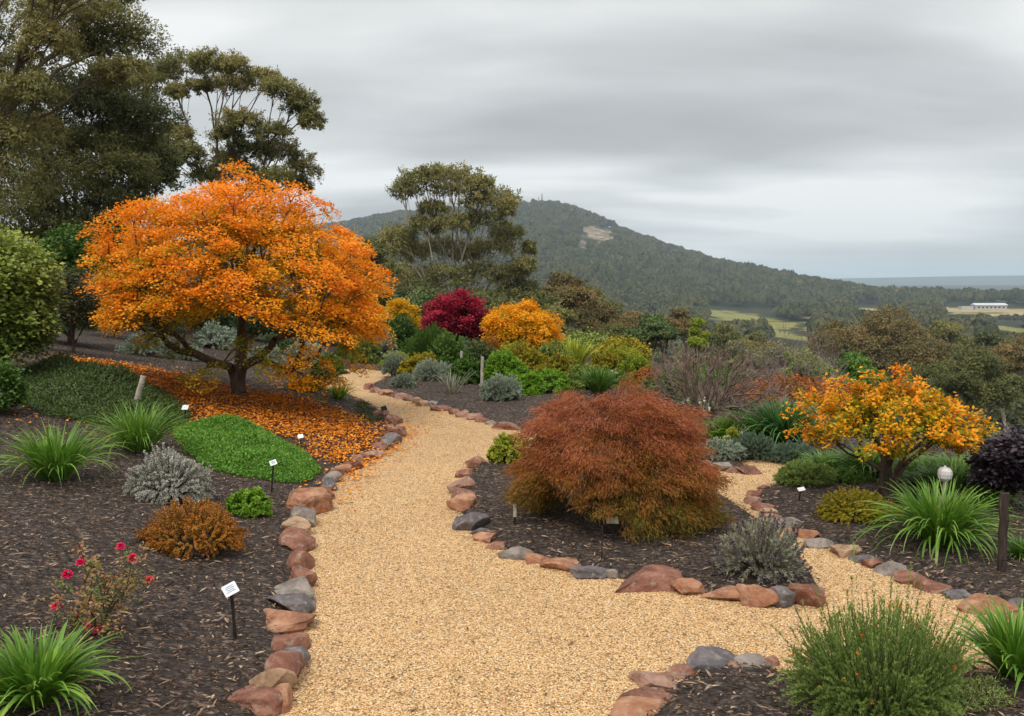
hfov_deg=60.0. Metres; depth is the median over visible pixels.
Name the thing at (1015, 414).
gum tree
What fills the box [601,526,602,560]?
thin stake
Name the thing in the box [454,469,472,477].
edging stone
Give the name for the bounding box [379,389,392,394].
edging stone
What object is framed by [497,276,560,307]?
tree
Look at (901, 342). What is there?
gum tree
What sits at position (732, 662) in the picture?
edging stone
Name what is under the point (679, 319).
gum tree
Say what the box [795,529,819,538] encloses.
edging stone
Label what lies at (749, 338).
gum tree
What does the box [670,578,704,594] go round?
edging stone
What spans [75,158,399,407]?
japanese maple
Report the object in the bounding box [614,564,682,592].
edging stone
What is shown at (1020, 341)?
gum tree
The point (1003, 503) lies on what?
wooden post
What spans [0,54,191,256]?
gum tree
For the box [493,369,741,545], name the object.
weeping maple
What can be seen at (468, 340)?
green shrub
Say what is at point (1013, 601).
edging stone
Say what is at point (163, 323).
silver shrub
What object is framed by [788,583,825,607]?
edging stone
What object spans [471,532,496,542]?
edging stone
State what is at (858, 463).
green strap plant
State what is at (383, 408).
plant label
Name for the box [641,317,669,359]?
gum tree
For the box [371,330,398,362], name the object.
green shrub
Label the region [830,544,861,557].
edging stone
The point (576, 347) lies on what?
cordyline
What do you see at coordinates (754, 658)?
edging stone
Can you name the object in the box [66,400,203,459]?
strap leaf clump
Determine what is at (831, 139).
sky
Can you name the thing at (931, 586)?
edging stone
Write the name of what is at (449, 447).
gravel path
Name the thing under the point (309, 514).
edging stone
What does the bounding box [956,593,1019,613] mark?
edging stone
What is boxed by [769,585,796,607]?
edging stone
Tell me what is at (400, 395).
edging stone
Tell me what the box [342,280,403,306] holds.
dark shrub
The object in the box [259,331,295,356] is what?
dark shrub
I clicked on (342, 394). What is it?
strap leaf clump
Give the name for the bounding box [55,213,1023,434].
terrain
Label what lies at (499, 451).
variegated plant
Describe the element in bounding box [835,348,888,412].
green tree
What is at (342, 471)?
edging stone
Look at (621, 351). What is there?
yellow shrub
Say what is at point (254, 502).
lime shrub
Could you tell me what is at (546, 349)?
green shrub
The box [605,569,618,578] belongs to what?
edging stone
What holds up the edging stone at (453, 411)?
on the mulch bed
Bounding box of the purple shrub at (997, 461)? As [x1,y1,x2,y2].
[961,421,1023,508]
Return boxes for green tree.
[778,347,837,383]
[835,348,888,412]
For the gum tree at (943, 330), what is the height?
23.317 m
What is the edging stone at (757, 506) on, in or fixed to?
on the mulch bed
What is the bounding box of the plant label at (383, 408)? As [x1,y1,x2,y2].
[380,405,386,414]
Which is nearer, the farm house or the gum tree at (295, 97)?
the gum tree at (295, 97)
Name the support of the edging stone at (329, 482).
on the mulch bed
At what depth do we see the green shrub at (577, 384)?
18.94 m
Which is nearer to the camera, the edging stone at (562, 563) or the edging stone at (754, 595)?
the edging stone at (754, 595)
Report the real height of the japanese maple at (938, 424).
1.470 m
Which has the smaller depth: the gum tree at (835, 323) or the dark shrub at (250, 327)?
the dark shrub at (250, 327)
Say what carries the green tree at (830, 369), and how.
on the terrain
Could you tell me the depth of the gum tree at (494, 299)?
61.17 m
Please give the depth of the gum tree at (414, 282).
68.50 m
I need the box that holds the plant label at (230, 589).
[221,581,239,638]
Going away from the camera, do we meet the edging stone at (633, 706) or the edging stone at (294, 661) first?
the edging stone at (633, 706)
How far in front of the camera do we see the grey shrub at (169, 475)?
8.15 m
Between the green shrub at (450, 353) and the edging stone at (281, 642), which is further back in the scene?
the green shrub at (450, 353)
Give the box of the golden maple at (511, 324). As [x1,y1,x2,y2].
[479,296,566,352]
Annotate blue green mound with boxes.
[729,429,777,460]
[770,440,824,464]
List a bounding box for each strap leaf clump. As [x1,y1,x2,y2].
[0,417,132,487]
[0,615,137,715]
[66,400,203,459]
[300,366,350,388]
[324,383,361,398]
[848,474,1023,566]
[933,593,1023,697]
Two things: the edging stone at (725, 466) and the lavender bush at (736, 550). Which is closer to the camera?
the lavender bush at (736, 550)
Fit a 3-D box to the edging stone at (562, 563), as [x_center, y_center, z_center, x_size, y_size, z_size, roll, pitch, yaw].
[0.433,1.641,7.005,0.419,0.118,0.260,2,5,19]
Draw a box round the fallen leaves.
[0,351,442,511]
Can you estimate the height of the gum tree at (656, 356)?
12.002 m
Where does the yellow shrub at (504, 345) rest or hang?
on the mulch bed
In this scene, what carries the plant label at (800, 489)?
on the mulch bed
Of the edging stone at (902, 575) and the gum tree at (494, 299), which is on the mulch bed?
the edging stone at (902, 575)
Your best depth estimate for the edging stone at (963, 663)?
5.13 m
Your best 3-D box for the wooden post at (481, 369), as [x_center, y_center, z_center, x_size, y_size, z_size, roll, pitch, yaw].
[-0.663,0.342,19.565,0.091,0.752,0.082,0,4,0]
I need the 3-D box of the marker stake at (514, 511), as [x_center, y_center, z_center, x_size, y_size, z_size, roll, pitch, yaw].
[0.027,1.422,8.011,0.039,0.340,0.029,0,4,0]
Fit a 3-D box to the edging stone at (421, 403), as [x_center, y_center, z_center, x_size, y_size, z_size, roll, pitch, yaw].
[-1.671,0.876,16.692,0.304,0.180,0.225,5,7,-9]
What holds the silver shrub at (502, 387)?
on the mulch bed
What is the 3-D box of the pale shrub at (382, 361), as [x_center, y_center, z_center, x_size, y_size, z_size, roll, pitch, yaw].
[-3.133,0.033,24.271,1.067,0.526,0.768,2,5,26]
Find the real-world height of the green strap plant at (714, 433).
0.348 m
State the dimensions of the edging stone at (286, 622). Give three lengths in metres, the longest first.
0.412 x 0.401 x 0.145 m
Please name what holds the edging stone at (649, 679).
on the mulch bed
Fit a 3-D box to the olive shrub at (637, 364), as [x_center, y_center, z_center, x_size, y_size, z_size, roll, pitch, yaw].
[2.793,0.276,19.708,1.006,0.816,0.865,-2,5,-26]
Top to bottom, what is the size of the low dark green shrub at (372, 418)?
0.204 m
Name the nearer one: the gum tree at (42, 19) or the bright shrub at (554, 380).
the bright shrub at (554, 380)
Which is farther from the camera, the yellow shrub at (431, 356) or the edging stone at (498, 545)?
the yellow shrub at (431, 356)
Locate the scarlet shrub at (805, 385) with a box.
[730,371,849,410]
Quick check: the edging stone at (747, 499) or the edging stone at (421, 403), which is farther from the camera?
the edging stone at (421, 403)
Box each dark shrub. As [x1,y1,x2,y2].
[0,355,38,413]
[179,291,251,332]
[227,290,309,340]
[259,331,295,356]
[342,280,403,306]
[405,286,458,334]
[457,337,497,370]
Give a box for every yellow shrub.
[397,354,433,375]
[411,351,439,363]
[499,341,526,356]
[602,343,640,361]
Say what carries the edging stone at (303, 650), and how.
on the mulch bed
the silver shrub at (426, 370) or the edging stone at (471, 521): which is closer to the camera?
the edging stone at (471, 521)
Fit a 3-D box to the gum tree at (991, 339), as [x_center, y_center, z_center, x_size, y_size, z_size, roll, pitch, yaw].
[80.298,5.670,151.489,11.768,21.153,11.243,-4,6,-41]
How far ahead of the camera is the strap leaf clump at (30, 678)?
4.24 m
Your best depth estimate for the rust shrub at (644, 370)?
17.89 m
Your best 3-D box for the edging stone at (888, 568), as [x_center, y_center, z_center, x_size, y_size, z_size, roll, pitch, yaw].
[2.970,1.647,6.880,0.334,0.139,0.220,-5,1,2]
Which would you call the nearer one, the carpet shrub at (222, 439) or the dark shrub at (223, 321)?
the carpet shrub at (222, 439)
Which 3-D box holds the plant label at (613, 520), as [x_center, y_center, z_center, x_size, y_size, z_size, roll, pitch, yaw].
[0.840,1.473,7.441,0.102,0.270,0.056,0,4,0]
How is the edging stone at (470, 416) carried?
on the mulch bed
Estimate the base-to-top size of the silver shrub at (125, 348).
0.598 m
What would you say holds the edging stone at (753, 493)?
on the mulch bed
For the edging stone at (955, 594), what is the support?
on the mulch bed
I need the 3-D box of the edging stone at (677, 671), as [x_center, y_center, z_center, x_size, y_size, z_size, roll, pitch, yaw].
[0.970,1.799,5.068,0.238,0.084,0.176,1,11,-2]
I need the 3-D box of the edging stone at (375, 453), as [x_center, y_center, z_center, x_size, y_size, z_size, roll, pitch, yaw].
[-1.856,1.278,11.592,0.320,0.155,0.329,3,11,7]
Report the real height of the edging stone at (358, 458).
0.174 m
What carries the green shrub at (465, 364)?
on the mulch bed
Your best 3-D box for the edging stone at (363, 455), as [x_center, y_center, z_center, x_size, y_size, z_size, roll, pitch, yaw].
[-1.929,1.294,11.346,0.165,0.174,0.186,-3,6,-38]
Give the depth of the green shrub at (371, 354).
25.58 m
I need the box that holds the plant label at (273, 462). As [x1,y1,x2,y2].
[269,459,276,492]
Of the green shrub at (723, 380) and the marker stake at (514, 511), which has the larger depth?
the green shrub at (723, 380)
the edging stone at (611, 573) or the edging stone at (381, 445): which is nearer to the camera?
the edging stone at (611, 573)
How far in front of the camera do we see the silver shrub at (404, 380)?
19.35 m
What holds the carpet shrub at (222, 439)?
on the mulch bed
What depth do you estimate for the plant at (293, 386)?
16.17 m
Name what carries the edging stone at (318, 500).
on the mulch bed
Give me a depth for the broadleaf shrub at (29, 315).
13.03 m
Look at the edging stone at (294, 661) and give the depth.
4.92 m
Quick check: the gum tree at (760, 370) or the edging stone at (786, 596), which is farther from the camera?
the gum tree at (760, 370)
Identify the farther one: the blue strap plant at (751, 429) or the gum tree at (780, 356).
the gum tree at (780, 356)
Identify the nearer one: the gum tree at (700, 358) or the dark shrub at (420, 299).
the dark shrub at (420, 299)
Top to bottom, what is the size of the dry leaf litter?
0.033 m
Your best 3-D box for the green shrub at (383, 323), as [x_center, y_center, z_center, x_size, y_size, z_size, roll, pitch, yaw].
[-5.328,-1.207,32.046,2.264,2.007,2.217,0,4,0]
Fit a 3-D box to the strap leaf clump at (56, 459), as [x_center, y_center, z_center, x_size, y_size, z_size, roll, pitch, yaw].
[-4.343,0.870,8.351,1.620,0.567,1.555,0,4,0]
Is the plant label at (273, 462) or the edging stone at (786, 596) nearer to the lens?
the edging stone at (786, 596)
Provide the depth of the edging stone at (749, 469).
10.53 m
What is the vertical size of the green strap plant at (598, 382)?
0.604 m
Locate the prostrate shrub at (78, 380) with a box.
[17,352,192,427]
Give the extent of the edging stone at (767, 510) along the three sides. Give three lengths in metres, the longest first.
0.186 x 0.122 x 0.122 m
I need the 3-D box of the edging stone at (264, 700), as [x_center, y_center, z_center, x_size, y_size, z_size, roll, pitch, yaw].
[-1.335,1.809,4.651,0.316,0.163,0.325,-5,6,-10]
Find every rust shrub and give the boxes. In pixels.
[135,495,251,560]
[474,333,500,353]
[628,363,663,391]
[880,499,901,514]
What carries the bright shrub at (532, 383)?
on the mulch bed
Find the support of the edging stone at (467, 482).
on the mulch bed
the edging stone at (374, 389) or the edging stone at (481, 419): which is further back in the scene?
the edging stone at (374, 389)
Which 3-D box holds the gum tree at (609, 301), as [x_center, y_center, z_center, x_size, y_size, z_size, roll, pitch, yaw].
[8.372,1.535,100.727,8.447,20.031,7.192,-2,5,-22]
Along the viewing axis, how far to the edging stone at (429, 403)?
16.61 m
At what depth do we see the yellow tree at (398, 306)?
33.71 m
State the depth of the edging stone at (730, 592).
6.26 m
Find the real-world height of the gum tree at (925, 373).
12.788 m
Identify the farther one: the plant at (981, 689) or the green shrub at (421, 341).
the green shrub at (421, 341)
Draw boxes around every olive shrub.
[498,338,547,372]
[533,349,579,376]
[586,350,627,371]
[587,333,653,362]
[615,352,651,386]
[814,485,887,525]
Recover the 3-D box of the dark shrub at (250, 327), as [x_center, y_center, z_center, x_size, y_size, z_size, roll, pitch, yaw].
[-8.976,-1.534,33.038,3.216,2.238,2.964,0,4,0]
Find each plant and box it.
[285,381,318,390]
[436,368,473,393]
[486,432,526,464]
[570,364,634,393]
[603,370,629,387]
[675,396,712,411]
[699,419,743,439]
[701,411,785,442]
[715,392,833,444]
[790,448,852,470]
[817,442,916,479]
[832,464,878,483]
[865,451,970,484]
[892,456,1021,499]
[893,449,1023,491]
[923,471,1023,511]
[954,670,1023,715]
[992,533,1023,560]
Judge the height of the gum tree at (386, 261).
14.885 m
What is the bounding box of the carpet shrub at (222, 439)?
[172,412,321,482]
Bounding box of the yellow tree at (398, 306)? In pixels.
[382,295,421,328]
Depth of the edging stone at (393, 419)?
14.43 m
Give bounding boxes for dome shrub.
[28,218,112,344]
[77,209,148,337]
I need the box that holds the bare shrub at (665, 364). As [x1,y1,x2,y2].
[651,355,682,374]
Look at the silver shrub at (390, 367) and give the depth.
21.96 m
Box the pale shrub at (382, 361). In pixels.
[376,350,410,366]
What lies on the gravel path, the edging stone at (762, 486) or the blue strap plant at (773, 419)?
the edging stone at (762, 486)
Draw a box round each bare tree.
[623,338,794,437]
[737,315,851,404]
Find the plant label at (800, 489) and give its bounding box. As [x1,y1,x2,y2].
[797,487,805,500]
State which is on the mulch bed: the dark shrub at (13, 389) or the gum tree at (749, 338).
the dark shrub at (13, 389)
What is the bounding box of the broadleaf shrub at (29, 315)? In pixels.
[0,215,69,367]
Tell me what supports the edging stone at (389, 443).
on the mulch bed
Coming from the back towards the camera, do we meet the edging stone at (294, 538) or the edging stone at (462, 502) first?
the edging stone at (462, 502)
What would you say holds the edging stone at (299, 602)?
on the mulch bed
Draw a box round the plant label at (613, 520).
[606,517,618,541]
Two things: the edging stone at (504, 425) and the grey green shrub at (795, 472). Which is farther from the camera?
the edging stone at (504, 425)
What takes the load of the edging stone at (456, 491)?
on the mulch bed
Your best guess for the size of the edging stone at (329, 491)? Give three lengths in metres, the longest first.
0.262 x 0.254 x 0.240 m
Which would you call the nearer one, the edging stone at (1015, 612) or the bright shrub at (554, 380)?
the edging stone at (1015, 612)
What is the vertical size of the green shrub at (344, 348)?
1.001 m
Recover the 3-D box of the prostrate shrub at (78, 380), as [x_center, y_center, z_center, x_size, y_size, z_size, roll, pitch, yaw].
[-6.179,0.367,13.195,2.283,0.877,5.260,-2,5,-29]
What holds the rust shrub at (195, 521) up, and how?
on the mulch bed
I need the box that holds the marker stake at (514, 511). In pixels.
[513,497,516,523]
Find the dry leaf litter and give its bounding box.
[310,396,953,710]
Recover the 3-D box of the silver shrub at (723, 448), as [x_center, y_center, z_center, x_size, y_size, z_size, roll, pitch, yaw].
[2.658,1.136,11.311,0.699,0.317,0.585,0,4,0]
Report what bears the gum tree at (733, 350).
on the terrain
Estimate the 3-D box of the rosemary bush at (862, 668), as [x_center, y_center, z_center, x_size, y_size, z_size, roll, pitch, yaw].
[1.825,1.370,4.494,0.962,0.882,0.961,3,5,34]
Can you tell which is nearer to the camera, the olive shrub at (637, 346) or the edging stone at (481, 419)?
the edging stone at (481, 419)
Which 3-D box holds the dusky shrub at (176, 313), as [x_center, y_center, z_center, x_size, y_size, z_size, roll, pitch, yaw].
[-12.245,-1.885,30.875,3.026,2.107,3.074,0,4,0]
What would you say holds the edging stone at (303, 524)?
on the mulch bed
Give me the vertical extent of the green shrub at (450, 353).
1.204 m
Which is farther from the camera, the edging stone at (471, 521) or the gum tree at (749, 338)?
the gum tree at (749, 338)
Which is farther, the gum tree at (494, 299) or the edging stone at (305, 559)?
the gum tree at (494, 299)
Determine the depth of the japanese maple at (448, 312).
29.48 m
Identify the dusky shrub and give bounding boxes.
[47,262,113,352]
[127,284,204,326]
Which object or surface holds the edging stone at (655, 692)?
on the gravel path
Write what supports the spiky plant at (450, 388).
on the mulch bed
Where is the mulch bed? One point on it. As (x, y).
(162, 566)
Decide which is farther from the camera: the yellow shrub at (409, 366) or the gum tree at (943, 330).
the gum tree at (943, 330)
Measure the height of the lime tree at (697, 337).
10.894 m
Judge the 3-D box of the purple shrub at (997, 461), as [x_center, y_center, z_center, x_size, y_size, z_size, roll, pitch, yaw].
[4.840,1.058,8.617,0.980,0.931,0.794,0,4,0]
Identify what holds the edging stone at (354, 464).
on the mulch bed
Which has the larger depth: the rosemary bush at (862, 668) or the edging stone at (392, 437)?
the edging stone at (392, 437)
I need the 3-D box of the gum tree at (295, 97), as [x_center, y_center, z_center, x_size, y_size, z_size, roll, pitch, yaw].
[-12.337,-7.247,39.509,9.041,13.143,5.183,0,4,0]
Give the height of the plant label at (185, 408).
0.281 m
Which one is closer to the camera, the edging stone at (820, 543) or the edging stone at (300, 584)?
the edging stone at (300, 584)
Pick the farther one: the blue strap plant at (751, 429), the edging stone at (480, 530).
the blue strap plant at (751, 429)
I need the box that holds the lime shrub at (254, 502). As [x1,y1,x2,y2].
[225,485,273,518]
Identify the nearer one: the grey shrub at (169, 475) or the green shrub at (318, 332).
the grey shrub at (169, 475)
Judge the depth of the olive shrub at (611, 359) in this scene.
20.87 m
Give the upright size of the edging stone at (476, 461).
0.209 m
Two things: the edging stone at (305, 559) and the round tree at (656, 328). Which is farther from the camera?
the round tree at (656, 328)
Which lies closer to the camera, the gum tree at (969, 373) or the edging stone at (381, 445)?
the edging stone at (381, 445)
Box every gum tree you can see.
[0,0,184,215]
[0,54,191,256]
[145,45,327,315]
[342,234,406,281]
[361,159,539,341]
[393,275,439,301]
[464,288,521,337]
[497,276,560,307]
[531,300,579,337]
[539,269,601,328]
[566,285,623,328]
[570,300,640,335]
[595,320,631,340]
[620,310,657,347]
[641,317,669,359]
[650,351,661,365]
[664,360,701,373]
[665,307,707,372]
[669,349,701,362]
[671,339,686,348]
[671,344,701,354]
[689,353,708,363]
[701,321,747,368]
[706,339,762,372]
[740,330,775,375]
[746,366,783,388]
[750,340,792,399]
[805,317,849,380]
[811,303,954,389]
[890,410,918,419]
[898,359,983,417]
[923,319,981,358]
[924,343,1023,425]
[947,330,1015,425]
[952,398,1023,433]
[981,342,1023,431]
[993,331,1023,378]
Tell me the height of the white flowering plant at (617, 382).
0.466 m
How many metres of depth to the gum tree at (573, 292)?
80.16 m
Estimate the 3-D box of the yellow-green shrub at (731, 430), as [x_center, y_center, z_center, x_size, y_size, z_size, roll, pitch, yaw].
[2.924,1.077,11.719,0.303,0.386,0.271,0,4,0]
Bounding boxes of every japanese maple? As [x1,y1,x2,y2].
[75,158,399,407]
[417,287,488,341]
[780,362,1000,501]
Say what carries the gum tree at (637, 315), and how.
on the terrain
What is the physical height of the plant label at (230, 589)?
0.411 m
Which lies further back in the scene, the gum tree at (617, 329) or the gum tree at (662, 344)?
the gum tree at (662, 344)
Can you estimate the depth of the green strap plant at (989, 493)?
8.61 m
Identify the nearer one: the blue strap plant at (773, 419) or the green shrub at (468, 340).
the blue strap plant at (773, 419)
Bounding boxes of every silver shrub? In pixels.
[114,332,170,355]
[142,313,185,328]
[167,345,203,360]
[188,320,236,349]
[247,343,286,363]
[283,338,326,364]
[381,350,408,376]
[389,371,415,387]
[411,357,454,380]
[479,371,522,401]
[698,435,746,460]
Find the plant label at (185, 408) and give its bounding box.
[181,405,188,417]
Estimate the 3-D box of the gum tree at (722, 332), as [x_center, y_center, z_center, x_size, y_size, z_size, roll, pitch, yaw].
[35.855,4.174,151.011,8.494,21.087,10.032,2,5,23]
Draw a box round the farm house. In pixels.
[958,303,1006,309]
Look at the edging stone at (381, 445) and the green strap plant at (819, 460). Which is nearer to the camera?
the green strap plant at (819, 460)
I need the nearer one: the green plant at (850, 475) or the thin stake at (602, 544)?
the thin stake at (602, 544)
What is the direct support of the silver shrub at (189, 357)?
on the mulch bed
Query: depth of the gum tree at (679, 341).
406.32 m
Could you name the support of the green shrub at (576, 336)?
on the mulch bed
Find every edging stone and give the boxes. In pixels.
[227,684,282,715]
[249,668,297,687]
[263,608,316,633]
[264,651,304,678]
[268,593,315,612]
[271,632,311,651]
[274,576,314,598]
[275,683,293,713]
[278,527,315,551]
[280,516,310,534]
[283,646,310,664]
[286,487,333,514]
[286,550,314,569]
[289,506,315,526]
[289,566,317,586]
[320,477,337,490]
[320,484,334,498]
[323,471,341,481]
[329,468,344,476]
[334,464,351,473]
[343,461,364,469]
[350,454,363,462]
[359,452,368,460]
[363,383,374,389]
[365,450,383,458]
[369,387,380,392]
[369,442,387,450]
[372,409,389,415]
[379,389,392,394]
[380,439,393,448]
[381,432,401,444]
[383,414,402,423]
[387,424,406,436]
[394,393,407,398]
[402,395,412,400]
[410,397,421,402]
[415,400,427,405]
[427,401,436,405]
[430,405,452,410]
[446,493,477,511]
[447,476,474,492]
[448,409,458,414]
[451,487,474,498]
[452,512,489,530]
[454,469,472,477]
[455,409,468,417]
[465,413,482,419]
[465,456,486,468]
[470,528,488,533]
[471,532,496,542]
[475,416,489,422]
[485,420,495,424]
[485,541,507,549]
[492,421,520,429]
[498,546,533,559]
[525,553,547,563]
[540,557,580,571]
[569,565,608,578]
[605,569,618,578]
[610,696,668,715]
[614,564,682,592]
[616,687,671,700]
[629,671,676,690]
[663,664,697,679]
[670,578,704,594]
[686,646,735,673]
[700,585,739,600]
[707,462,731,470]
[726,466,740,472]
[728,660,740,668]
[734,653,770,668]
[735,465,761,474]
[736,584,778,607]
[743,496,763,503]
[746,490,763,496]
[749,502,773,510]
[757,484,770,489]
[758,508,777,515]
[763,513,782,522]
[764,655,779,666]
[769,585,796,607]
[773,517,802,528]
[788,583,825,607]
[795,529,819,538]
[803,538,833,548]
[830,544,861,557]
[848,554,878,562]
[861,558,882,567]
[872,561,906,575]
[893,570,929,584]
[912,579,952,593]
[942,589,971,599]
[955,657,976,668]
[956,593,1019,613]
[1003,610,1023,619]
[1008,598,1023,606]
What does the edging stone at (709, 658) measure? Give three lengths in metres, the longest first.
0.368 x 0.273 x 0.109 m
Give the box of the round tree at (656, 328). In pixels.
[622,313,681,370]
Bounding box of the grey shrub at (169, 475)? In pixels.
[122,442,215,504]
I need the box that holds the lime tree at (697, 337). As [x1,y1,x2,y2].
[686,317,710,367]
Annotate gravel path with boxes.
[279,369,1008,715]
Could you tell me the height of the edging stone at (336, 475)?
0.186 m
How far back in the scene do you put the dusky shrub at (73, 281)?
16.75 m
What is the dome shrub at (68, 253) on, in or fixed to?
on the mulch bed
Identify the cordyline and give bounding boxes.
[556,336,602,364]
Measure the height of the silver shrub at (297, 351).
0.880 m
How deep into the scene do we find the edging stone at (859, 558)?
7.13 m
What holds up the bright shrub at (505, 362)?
on the mulch bed
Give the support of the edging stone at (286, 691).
on the mulch bed
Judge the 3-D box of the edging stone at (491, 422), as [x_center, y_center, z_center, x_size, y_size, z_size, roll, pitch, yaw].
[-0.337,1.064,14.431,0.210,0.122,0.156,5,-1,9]
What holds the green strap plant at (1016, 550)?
on the mulch bed
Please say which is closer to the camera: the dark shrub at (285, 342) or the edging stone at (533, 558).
the edging stone at (533, 558)
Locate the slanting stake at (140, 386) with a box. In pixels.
[133,375,145,409]
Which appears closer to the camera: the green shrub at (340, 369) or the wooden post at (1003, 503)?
the wooden post at (1003, 503)
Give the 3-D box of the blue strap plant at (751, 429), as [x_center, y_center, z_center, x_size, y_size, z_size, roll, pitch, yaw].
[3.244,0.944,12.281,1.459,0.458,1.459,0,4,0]
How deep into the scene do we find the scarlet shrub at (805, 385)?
15.32 m
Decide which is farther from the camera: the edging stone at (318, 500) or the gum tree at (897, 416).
the gum tree at (897, 416)
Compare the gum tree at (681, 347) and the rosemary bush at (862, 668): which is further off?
the gum tree at (681, 347)
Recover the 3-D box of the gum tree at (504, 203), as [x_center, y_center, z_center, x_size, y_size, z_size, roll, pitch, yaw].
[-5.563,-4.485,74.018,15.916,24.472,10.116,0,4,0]
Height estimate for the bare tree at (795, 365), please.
5.972 m
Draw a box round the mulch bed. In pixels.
[0,330,1023,715]
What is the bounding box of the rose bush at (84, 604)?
[26,541,155,641]
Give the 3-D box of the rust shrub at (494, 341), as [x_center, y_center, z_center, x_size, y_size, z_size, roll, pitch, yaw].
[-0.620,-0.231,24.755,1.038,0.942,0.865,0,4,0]
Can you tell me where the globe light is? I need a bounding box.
[937,466,952,500]
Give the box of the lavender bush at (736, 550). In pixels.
[702,508,812,584]
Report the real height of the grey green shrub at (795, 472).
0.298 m
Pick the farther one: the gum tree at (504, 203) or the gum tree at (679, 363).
the gum tree at (679, 363)
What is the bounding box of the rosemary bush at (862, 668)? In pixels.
[769,541,981,715]
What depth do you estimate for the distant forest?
1201.18 m
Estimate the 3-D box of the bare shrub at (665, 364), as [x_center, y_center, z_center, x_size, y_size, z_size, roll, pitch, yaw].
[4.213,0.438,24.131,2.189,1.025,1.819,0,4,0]
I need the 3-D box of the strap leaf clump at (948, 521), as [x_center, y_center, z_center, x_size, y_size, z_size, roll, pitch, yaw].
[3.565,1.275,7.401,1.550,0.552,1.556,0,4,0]
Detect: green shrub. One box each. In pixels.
[289,297,337,344]
[309,351,348,374]
[334,303,394,339]
[334,333,362,357]
[349,334,382,363]
[354,399,383,424]
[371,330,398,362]
[375,312,418,352]
[400,321,450,358]
[424,327,467,367]
[448,351,480,384]
[465,313,497,346]
[534,338,576,362]
[555,326,613,355]
[567,363,603,390]
[684,362,758,388]
[772,458,837,487]
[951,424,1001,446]
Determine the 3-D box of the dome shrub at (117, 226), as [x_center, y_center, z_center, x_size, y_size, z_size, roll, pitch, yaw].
[-10.733,-2.190,23.917,2.161,3.621,1.964,0,4,0]
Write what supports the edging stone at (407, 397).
on the mulch bed
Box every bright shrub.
[480,347,528,383]
[514,369,545,395]
[534,368,571,393]
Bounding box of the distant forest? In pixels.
[296,198,1023,343]
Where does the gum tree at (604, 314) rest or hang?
on the terrain
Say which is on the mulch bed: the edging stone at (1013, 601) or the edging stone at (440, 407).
the edging stone at (440, 407)
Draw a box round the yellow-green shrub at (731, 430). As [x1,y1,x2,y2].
[721,426,742,439]
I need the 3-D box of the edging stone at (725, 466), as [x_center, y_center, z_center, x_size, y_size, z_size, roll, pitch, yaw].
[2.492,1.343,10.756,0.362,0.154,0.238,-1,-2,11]
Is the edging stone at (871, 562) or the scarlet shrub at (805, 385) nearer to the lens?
the edging stone at (871, 562)
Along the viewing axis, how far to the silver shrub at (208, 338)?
25.57 m
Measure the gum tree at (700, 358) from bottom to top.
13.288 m
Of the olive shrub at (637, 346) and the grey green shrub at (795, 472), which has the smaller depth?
the grey green shrub at (795, 472)
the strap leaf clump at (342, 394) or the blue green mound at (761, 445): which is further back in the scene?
the strap leaf clump at (342, 394)
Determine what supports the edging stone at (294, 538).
on the mulch bed
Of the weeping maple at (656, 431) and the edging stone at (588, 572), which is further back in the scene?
the weeping maple at (656, 431)
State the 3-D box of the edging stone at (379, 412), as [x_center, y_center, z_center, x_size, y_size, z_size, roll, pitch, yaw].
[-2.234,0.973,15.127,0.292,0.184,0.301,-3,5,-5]
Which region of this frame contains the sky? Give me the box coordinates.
[0,0,1023,278]
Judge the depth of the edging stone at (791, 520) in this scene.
8.11 m
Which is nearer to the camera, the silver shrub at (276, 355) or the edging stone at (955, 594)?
the edging stone at (955, 594)
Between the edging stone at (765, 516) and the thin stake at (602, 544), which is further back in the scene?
the edging stone at (765, 516)
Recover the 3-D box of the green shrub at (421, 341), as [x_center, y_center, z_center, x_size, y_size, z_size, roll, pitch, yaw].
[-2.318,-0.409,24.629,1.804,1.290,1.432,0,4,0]
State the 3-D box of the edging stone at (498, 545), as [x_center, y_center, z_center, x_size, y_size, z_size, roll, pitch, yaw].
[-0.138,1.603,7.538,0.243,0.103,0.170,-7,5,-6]
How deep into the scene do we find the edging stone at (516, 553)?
7.21 m
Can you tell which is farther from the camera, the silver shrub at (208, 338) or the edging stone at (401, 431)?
the silver shrub at (208, 338)
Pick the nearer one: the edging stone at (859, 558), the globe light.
the edging stone at (859, 558)
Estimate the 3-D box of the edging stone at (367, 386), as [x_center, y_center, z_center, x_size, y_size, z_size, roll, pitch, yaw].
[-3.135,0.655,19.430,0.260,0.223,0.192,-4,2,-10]
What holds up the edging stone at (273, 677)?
on the mulch bed
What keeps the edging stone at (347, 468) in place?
on the mulch bed
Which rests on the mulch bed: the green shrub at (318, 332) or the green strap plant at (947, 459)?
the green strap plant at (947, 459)
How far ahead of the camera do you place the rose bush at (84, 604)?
5.10 m
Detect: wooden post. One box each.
[480,357,483,383]
[996,491,1009,571]
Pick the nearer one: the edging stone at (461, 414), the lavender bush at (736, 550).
the lavender bush at (736, 550)
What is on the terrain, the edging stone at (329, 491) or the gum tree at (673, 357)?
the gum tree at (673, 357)
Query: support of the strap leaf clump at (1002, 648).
on the mulch bed
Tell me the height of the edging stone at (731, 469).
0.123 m
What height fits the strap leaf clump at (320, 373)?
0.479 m

